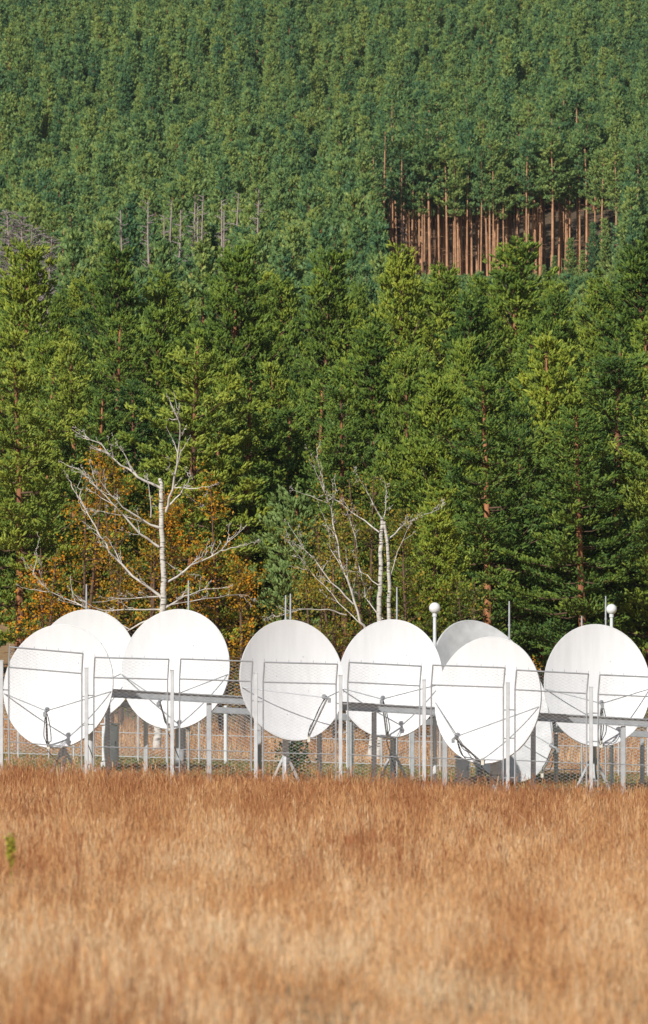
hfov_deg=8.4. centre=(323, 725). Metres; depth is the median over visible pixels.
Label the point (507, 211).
pine tree
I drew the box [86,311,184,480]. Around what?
pine tree
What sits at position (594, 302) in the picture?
pine tree
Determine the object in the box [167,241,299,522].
pine tree
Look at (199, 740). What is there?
fence
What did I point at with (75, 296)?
pine tree
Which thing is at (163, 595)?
birch tree
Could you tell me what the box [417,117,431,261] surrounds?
pine tree
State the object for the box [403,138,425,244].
pine tree
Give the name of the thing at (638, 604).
pine tree
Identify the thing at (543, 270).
pine tree
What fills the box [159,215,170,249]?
dead tree
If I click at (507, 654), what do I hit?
satellite dish
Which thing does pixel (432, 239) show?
pine tree
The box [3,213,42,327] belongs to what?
dead tree
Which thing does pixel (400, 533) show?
autumn tree
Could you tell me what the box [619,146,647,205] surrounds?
pine tree
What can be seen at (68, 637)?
satellite dish
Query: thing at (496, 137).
pine tree
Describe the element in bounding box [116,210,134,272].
dead tree
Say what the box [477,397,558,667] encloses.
pine tree
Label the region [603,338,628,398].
pine tree
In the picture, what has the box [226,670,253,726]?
bush
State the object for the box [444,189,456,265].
pine tree
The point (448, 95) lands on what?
pine tree
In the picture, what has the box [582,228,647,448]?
pine tree
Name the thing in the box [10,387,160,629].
pine tree
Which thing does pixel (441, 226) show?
pine tree
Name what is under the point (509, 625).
lightning rod
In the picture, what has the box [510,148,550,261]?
pine tree
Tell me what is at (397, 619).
lightning rod
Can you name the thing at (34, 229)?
dead tree
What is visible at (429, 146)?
pine tree
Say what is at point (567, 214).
pine tree
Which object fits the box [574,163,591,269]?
pine tree
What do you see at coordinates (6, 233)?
dead tree
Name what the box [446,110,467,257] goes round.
pine tree
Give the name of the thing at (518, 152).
pine tree
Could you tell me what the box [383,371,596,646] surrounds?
pine tree
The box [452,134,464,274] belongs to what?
pine tree
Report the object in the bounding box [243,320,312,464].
pine tree
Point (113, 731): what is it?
equipment cabinet
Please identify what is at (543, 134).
pine tree
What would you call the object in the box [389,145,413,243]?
pine tree
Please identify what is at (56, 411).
pine tree
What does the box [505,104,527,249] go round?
pine tree
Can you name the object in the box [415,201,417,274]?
pine tree
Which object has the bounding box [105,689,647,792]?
steel gantry
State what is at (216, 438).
pine tree
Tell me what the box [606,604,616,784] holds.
globe lamp
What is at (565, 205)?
pine tree
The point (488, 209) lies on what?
pine tree
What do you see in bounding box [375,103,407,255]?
pine tree
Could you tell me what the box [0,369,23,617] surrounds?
pine tree
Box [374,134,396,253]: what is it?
pine tree
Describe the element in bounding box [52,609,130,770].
satellite dish
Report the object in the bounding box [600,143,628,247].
pine tree
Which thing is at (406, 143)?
pine tree
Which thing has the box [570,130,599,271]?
pine tree
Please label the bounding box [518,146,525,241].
pine tree
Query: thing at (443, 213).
pine tree
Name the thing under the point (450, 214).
pine tree
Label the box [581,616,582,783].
lightning rod
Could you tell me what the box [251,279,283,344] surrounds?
pine tree
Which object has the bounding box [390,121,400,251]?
pine tree
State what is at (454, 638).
satellite dish
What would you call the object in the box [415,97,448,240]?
pine tree
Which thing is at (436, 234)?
pine tree
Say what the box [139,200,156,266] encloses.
dead tree
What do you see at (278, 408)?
pine tree
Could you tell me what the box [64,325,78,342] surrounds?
pine tree
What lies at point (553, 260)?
pine tree
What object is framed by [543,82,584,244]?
pine tree
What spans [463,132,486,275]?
pine tree
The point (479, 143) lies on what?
pine tree
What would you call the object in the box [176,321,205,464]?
pine tree
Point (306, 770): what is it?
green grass
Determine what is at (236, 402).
pine tree
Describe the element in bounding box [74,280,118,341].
pine tree
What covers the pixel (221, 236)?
dead tree
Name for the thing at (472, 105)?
pine tree
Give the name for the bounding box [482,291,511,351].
pine tree
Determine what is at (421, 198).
pine tree
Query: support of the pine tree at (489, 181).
on the ground at (6, 649)
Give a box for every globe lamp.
[429,602,439,783]
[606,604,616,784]
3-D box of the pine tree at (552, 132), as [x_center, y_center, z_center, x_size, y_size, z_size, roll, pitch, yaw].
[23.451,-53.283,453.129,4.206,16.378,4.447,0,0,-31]
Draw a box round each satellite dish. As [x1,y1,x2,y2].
[3,624,113,779]
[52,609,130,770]
[121,609,229,780]
[239,620,343,787]
[341,619,441,783]
[435,636,541,791]
[437,620,558,782]
[544,624,647,790]
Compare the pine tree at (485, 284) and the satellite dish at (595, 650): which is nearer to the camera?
the satellite dish at (595, 650)
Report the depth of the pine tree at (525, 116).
464.88 m
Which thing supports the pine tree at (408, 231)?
on the ground at (6, 649)
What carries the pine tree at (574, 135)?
on the ground at (6, 649)
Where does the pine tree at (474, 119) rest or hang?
on the ground at (6, 649)
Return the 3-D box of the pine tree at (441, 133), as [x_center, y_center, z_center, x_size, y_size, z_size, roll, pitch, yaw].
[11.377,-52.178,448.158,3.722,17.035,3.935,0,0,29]
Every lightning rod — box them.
[85,584,87,608]
[187,580,190,770]
[284,595,286,619]
[289,594,291,755]
[396,587,399,779]
[508,601,510,639]
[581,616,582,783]
[603,596,606,782]
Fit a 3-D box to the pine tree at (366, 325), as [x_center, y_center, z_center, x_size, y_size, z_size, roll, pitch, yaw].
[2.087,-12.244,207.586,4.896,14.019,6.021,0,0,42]
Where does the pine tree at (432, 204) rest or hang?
on the ground at (6, 649)
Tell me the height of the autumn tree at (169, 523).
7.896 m
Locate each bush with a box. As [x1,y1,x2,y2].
[217,647,239,714]
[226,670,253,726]
[266,741,316,785]
[530,655,543,686]
[534,655,554,725]
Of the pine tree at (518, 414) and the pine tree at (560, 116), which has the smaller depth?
the pine tree at (518, 414)
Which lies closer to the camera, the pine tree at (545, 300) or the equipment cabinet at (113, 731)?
the equipment cabinet at (113, 731)
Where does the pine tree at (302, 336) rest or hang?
on the ground at (6, 649)
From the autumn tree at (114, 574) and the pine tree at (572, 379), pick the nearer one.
the autumn tree at (114, 574)
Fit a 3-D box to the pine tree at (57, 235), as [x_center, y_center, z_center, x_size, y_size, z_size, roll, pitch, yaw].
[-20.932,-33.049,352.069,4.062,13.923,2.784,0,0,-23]
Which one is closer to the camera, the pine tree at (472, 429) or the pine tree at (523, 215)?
the pine tree at (472, 429)
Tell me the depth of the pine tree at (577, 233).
450.87 m
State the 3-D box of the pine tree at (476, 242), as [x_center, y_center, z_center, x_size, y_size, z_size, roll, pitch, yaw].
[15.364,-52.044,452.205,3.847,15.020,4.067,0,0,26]
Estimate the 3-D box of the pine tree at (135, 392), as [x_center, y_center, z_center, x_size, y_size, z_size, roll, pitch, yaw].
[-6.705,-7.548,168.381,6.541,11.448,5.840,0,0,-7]
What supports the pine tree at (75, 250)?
on the ground at (6, 649)
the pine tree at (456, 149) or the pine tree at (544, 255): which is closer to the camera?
the pine tree at (456, 149)
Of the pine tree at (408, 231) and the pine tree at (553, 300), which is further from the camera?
the pine tree at (408, 231)
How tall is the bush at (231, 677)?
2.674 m
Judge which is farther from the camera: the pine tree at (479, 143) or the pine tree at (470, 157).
the pine tree at (479, 143)
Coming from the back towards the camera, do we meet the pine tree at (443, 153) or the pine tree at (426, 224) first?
the pine tree at (426, 224)
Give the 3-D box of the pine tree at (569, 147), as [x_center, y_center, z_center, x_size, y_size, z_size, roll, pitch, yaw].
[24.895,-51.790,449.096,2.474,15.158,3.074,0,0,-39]
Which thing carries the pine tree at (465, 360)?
on the ground at (6, 649)
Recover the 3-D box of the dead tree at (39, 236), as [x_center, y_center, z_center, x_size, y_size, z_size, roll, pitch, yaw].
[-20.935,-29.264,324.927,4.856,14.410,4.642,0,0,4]
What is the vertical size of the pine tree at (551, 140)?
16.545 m
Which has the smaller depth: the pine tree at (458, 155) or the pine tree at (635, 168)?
the pine tree at (635, 168)
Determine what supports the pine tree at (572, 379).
on the ground at (6, 649)
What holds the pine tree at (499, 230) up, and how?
on the ground at (6, 649)
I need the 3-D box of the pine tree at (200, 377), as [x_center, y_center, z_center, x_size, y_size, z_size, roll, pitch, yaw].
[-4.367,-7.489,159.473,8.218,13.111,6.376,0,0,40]
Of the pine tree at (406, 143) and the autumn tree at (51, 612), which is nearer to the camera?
the autumn tree at (51, 612)
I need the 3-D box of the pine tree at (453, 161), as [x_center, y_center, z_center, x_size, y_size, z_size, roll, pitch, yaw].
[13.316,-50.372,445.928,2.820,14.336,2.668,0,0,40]
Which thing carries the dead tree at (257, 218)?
on the ground at (6, 649)
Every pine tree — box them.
[0,236,80,453]
[0,276,22,327]
[0,303,36,352]
[0,332,68,522]
[0,351,124,665]
[0,365,112,616]
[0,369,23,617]
[0,445,23,646]
[1,332,67,592]
[7,383,81,611]
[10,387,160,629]
[12,334,157,616]
[36,210,68,273]
[39,225,77,294]
[41,288,83,334]
[49,275,91,333]
[51,334,177,561]
[56,203,85,274]
[57,325,74,371]
[60,314,185,577]
[62,226,97,281]
[62,239,160,423]
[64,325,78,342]
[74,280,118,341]
[78,378,212,631]
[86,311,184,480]
[89,293,108,343]
[89,339,279,639]
[90,356,156,533]
[96,348,169,619]
[127,302,191,611]
[135,268,198,479]
[156,386,264,625]
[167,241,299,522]
[167,365,325,649]
[169,291,187,313]
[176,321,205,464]
[185,357,263,647]
[187,314,201,346]
[226,405,362,628]
[235,388,262,458]
[239,483,339,641]
[241,371,371,625]
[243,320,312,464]
[246,392,295,525]
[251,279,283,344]
[252,269,300,318]
[252,357,307,617]
[262,271,321,439]
[262,380,417,659]
[278,307,310,355]
[283,244,361,459]
[290,343,317,437]
[294,353,372,638]
[313,314,425,624]
[326,240,452,410]
[331,299,367,350]
[342,288,371,332]
[345,318,394,402]
[346,149,377,186]
[347,345,471,622]
[350,281,376,322]
[361,138,389,202]
[364,370,481,626]
[366,128,404,231]
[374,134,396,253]
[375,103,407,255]
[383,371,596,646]
[383,483,483,731]
[385,123,399,255]
[385,134,409,244]
[387,149,421,243]
[388,134,421,256]
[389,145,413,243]
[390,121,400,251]
[392,260,484,373]
[395,149,431,255]
[397,110,419,249]
[397,112,420,227]
[398,341,444,437]
[402,202,411,255]
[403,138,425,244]
[407,133,422,266]
[407,158,438,275]
[409,126,444,273]
[409,289,533,492]
[411,379,494,621]
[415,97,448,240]
[415,105,437,122]
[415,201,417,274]
[415,281,433,333]
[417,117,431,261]
[417,336,503,554]
[418,131,425,275]
[418,139,420,262]
[420,91,452,140]
[421,110,442,243]
[421,128,453,274]
[422,148,440,273]
[424,147,431,275]
[426,142,467,270]
[429,172,432,264]
[430,111,453,247]
[432,141,442,264]
[432,165,455,270]
[433,140,448,265]
[434,180,445,265]
[434,191,439,263]
[437,151,473,274]
[438,88,453,249]
[439,173,472,266]
[441,102,453,149]
[444,147,472,273]
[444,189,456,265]
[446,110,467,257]
[446,156,470,272]
[447,144,451,270]
[448,114,476,145]
[451,192,468,267]
[452,117,482,275]
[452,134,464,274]
[453,95,477,230]
[454,117,474,272]
[454,383,499,620]
[457,144,477,274]
[458,143,476,259]
[462,208,464,274]
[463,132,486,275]
[467,274,493,315]
[468,329,628,680]
[469,144,485,271]
[470,114,494,231]
[470,145,492,271]
[472,159,497,275]
[472,232,586,455]
[473,100,501,259]
[474,136,511,275]
[474,190,483,270]
[475,117,490,275]
[475,123,494,255]
[475,403,647,656]
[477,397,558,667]
[478,132,510,267]
[479,148,507,268]
[481,97,517,251]
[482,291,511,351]
[486,122,508,270]
[486,165,511,268]
[491,142,522,266]
[494,163,517,265]
[494,313,551,453]
[496,368,522,420]
[499,197,503,269]
[501,344,647,642]
[502,135,516,152]
[502,155,516,240]
[503,158,533,248]
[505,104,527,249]
[506,148,522,245]
[508,211,509,247]
[509,316,583,439]
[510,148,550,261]
[510,194,516,243]
[511,101,540,251]
[512,134,536,265]
[514,135,538,261]
[517,367,611,627]
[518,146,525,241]
[520,125,545,272]
[522,128,553,272]
[530,200,538,258]
[531,117,553,271]
[533,129,559,274]
[533,336,598,518]
[534,111,546,126]
[534,132,575,266]
[534,286,583,346]
[535,157,550,272]
[537,286,569,322]
[538,128,545,271]
[538,162,550,274]
[538,277,576,319]
[539,94,571,205]
[539,129,564,248]
[541,264,546,277]
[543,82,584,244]
[544,127,568,266]
[547,93,573,153]
[547,318,590,383]
[549,255,557,277]
[550,122,571,275]
[552,158,557,264]
[552,159,561,273]
[556,152,575,269]
[557,125,570,267]
[558,143,578,263]
[560,149,580,271]
[561,237,578,276]
[562,107,577,239]
[564,86,595,229]
[564,130,592,271]
[566,126,595,274]
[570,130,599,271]
[570,276,632,403]
[571,115,607,270]
[573,308,594,361]
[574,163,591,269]
[574,250,588,275]
[576,159,607,251]
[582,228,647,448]
[584,113,596,148]
[584,221,600,278]
[588,146,614,252]
[588,358,624,482]
[591,396,647,666]
[592,217,614,277]
[596,394,647,656]
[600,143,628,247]
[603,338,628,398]
[605,315,647,587]
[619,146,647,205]
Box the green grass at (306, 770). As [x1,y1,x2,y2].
[3,751,647,791]
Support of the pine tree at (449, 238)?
on the ground at (6, 649)
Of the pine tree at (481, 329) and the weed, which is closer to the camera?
the weed
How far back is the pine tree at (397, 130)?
466.82 m
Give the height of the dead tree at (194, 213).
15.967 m
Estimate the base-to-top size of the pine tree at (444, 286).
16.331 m
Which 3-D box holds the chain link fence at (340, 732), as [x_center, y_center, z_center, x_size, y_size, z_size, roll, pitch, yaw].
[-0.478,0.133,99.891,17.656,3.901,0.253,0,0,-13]
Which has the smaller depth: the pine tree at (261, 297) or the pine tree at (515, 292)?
the pine tree at (515, 292)
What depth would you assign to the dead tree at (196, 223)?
322.52 m
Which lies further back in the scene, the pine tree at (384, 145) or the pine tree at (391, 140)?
the pine tree at (391, 140)
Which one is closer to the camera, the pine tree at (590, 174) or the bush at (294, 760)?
the bush at (294, 760)
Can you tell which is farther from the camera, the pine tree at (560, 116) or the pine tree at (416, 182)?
the pine tree at (560, 116)
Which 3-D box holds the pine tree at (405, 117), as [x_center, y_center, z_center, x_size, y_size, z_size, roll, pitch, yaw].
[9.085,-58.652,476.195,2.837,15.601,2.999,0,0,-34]
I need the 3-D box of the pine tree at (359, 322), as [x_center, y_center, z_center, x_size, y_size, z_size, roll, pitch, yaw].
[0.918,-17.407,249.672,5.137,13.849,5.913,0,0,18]
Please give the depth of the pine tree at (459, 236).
450.57 m
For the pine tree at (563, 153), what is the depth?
448.30 m
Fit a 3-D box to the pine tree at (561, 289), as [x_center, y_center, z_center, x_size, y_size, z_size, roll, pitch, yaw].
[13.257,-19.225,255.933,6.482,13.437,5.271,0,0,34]
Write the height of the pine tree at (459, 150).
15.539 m
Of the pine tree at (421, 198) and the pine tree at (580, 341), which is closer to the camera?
the pine tree at (580, 341)
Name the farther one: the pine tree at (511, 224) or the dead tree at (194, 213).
the pine tree at (511, 224)
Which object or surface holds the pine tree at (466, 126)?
on the ground at (6, 649)
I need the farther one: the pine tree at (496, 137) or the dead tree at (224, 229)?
the pine tree at (496, 137)
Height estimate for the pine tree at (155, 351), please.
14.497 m
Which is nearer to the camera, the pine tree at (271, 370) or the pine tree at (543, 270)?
the pine tree at (271, 370)
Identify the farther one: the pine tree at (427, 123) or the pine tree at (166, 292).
the pine tree at (427, 123)
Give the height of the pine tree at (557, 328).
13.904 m
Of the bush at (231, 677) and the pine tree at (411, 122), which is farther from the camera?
the pine tree at (411, 122)
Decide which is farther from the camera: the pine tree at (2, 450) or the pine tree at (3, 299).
the pine tree at (3, 299)
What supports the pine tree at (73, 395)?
on the ground at (6, 649)
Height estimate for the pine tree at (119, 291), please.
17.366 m
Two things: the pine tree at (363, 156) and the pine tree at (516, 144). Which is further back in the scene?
the pine tree at (516, 144)
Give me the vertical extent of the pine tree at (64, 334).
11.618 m
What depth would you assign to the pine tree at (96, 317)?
263.26 m
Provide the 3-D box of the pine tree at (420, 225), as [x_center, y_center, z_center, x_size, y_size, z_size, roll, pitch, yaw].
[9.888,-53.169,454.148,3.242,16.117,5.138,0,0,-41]
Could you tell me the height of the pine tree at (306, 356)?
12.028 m
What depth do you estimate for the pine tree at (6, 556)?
160.02 m
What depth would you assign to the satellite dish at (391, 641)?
107.81 m
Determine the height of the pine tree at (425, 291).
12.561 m
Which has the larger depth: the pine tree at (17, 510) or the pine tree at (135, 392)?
the pine tree at (135, 392)
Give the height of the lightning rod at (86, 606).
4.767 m
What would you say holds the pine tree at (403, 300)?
on the ground at (6, 649)
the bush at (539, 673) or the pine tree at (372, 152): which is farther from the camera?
the pine tree at (372, 152)
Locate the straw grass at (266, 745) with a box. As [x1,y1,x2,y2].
[3,711,647,797]
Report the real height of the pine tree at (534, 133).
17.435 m
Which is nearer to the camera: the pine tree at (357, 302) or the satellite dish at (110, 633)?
the satellite dish at (110, 633)
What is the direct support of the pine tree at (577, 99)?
on the ground at (6, 649)
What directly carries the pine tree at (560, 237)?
on the ground at (6, 649)
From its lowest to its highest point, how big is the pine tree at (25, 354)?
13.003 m
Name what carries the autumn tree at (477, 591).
on the ground at (6, 649)
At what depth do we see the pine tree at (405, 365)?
166.81 m
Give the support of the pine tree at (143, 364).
on the ground at (6, 649)
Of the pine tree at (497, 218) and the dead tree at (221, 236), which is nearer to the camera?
the dead tree at (221, 236)
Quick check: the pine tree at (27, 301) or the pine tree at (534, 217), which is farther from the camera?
the pine tree at (534, 217)
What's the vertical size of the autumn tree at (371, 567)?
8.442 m
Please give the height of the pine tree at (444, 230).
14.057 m
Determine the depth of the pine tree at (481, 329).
185.29 m
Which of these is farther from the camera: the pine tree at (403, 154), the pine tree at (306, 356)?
the pine tree at (403, 154)
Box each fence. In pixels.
[0,644,647,797]
[3,703,647,775]
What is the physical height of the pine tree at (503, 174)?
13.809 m
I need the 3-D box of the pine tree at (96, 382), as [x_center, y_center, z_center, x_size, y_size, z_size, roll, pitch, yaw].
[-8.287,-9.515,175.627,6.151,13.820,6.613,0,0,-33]
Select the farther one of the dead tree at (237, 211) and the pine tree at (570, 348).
the dead tree at (237, 211)
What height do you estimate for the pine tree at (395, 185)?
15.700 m
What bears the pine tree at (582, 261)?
on the ground at (6, 649)
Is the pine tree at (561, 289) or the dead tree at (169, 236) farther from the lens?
the dead tree at (169, 236)
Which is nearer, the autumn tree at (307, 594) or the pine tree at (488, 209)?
the autumn tree at (307, 594)
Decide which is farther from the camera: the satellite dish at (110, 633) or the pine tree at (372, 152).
the pine tree at (372, 152)
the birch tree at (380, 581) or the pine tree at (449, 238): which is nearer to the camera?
the birch tree at (380, 581)
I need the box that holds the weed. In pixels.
[3,832,16,884]
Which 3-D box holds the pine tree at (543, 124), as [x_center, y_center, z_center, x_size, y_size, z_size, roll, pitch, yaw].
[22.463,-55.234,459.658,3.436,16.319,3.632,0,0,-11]
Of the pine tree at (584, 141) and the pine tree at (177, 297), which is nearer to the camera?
the pine tree at (177, 297)
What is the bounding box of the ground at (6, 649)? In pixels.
[0,191,647,1023]
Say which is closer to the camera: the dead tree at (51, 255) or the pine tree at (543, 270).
the dead tree at (51, 255)
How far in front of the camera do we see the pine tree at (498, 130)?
453.17 m
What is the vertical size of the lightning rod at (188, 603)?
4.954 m
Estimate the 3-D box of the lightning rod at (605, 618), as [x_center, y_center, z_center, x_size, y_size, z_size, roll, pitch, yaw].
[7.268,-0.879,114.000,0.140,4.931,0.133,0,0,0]
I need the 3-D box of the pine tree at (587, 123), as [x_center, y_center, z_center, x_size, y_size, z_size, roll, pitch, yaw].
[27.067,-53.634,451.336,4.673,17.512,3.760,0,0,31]
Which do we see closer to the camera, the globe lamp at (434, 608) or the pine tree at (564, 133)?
the globe lamp at (434, 608)
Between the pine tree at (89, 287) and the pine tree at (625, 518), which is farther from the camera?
the pine tree at (89, 287)
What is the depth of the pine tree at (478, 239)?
449.51 m
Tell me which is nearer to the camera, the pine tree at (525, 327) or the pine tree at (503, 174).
the pine tree at (525, 327)
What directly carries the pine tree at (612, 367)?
on the ground at (6, 649)
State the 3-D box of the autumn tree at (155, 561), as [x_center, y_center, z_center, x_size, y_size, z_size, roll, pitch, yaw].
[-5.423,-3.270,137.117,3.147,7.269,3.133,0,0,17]
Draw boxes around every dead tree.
[0,208,25,288]
[0,219,25,274]
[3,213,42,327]
[14,223,51,326]
[33,233,54,325]
[38,235,62,332]
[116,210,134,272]
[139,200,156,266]
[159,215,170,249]
[162,200,173,253]
[172,210,187,268]
[184,196,199,269]
[191,205,201,241]
[195,194,208,251]
[216,199,228,271]
[216,209,229,273]
[229,192,242,246]
[248,188,265,233]
[398,175,408,252]
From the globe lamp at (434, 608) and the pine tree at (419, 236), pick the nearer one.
the globe lamp at (434, 608)
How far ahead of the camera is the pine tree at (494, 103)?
470.02 m
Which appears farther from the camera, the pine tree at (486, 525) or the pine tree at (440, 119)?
the pine tree at (440, 119)
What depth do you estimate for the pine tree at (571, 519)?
155.48 m
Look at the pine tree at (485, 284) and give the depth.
260.53 m
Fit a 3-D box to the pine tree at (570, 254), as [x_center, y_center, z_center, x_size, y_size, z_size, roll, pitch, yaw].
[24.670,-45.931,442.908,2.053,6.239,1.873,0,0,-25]
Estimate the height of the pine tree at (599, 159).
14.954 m
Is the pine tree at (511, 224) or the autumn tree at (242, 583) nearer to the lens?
the autumn tree at (242, 583)
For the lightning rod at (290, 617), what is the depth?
108.98 m
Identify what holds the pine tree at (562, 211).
on the ground at (6, 649)
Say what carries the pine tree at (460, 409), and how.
on the ground at (6, 649)
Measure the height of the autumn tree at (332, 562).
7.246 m
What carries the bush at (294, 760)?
on the ground at (6, 649)
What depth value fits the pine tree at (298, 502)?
142.65 m
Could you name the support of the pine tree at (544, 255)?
on the ground at (6, 649)
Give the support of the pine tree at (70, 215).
on the ground at (6, 649)
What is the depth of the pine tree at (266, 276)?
275.21 m
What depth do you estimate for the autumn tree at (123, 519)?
143.21 m
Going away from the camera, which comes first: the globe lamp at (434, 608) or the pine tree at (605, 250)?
the globe lamp at (434, 608)
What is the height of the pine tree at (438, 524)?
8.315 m
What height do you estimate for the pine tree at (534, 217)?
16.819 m
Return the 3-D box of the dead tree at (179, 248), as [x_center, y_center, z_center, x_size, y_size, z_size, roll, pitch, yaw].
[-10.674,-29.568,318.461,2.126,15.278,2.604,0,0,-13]
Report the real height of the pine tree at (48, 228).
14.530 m
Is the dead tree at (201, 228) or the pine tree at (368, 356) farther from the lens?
the dead tree at (201, 228)
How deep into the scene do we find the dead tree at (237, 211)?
324.75 m
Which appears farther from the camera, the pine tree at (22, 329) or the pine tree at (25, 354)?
the pine tree at (22, 329)
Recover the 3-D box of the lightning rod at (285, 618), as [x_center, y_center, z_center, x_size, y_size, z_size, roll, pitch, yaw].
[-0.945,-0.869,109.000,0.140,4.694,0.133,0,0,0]
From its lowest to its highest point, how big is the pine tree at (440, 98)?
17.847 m
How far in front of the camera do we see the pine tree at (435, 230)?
450.26 m
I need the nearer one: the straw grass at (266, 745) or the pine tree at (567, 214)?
the straw grass at (266, 745)
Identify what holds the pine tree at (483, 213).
on the ground at (6, 649)
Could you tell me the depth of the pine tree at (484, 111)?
466.82 m
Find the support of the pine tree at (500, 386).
on the ground at (6, 649)
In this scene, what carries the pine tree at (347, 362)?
on the ground at (6, 649)
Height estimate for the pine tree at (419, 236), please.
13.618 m
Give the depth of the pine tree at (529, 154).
446.20 m
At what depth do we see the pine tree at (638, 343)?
191.93 m
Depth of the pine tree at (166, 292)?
225.56 m
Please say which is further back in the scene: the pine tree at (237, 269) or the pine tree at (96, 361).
the pine tree at (237, 269)
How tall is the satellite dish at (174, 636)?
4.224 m
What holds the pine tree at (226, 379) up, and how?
on the ground at (6, 649)
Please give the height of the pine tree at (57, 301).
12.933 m
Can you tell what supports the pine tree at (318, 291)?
on the ground at (6, 649)
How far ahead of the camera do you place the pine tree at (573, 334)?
218.64 m
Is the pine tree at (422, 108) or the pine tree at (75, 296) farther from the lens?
the pine tree at (422, 108)
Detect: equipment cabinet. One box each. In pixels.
[100,723,119,766]
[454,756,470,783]
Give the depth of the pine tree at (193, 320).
273.19 m
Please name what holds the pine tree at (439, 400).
on the ground at (6, 649)
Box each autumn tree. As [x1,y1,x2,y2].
[1,548,82,641]
[40,461,130,622]
[51,443,173,726]
[78,558,156,722]
[105,503,204,734]
[133,485,225,730]
[174,461,271,731]
[213,554,280,738]
[275,566,354,742]
[280,510,376,740]
[313,475,416,736]
[360,504,448,740]
[425,567,505,640]
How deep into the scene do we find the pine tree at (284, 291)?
227.28 m
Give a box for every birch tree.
[16,392,259,749]
[248,436,455,758]
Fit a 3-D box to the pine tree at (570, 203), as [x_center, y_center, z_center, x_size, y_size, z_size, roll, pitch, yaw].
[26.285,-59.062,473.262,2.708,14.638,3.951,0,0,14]
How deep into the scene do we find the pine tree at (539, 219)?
452.20 m
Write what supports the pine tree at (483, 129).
on the ground at (6, 649)
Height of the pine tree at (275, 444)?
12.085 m
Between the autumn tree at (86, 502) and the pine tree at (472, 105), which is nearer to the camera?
the autumn tree at (86, 502)
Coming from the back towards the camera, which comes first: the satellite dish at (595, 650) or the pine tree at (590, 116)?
the pine tree at (590, 116)
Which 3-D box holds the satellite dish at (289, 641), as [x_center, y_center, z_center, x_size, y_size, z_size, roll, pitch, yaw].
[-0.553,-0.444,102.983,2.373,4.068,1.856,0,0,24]
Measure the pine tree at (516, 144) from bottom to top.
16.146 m
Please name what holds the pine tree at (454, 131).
on the ground at (6, 649)
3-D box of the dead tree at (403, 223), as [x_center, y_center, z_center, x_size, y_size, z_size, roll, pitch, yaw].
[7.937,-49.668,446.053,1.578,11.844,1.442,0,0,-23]
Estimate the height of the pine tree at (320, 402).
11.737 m
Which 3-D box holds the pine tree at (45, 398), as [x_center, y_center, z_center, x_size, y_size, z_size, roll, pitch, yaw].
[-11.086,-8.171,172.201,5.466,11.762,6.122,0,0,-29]
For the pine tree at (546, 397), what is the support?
on the ground at (6, 649)
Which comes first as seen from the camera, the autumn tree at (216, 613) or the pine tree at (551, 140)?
the autumn tree at (216, 613)
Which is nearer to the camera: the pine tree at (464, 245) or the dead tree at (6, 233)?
the dead tree at (6, 233)
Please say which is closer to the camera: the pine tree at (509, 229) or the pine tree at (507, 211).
the pine tree at (507, 211)
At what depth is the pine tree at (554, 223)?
457.35 m
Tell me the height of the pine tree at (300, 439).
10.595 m
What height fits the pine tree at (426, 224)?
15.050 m
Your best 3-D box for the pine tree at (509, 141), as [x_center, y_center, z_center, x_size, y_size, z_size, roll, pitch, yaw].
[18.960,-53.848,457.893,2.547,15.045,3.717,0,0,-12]
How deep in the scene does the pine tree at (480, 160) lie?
446.07 m
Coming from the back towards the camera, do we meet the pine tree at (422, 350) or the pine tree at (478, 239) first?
the pine tree at (478, 239)
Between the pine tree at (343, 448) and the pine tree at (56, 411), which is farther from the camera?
the pine tree at (56, 411)
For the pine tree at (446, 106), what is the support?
on the ground at (6, 649)
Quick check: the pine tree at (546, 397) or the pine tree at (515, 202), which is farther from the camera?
the pine tree at (515, 202)
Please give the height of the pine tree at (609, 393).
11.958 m
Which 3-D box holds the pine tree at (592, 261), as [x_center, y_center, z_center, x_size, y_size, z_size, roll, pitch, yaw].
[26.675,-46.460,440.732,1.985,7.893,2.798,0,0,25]
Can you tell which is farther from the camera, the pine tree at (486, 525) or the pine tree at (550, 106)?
the pine tree at (550, 106)
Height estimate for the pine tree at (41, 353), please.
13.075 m
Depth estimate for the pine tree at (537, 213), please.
452.95 m
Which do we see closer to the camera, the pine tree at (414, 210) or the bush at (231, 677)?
the bush at (231, 677)
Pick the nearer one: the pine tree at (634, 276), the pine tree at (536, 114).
the pine tree at (634, 276)
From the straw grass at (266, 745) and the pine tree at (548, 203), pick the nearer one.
the straw grass at (266, 745)

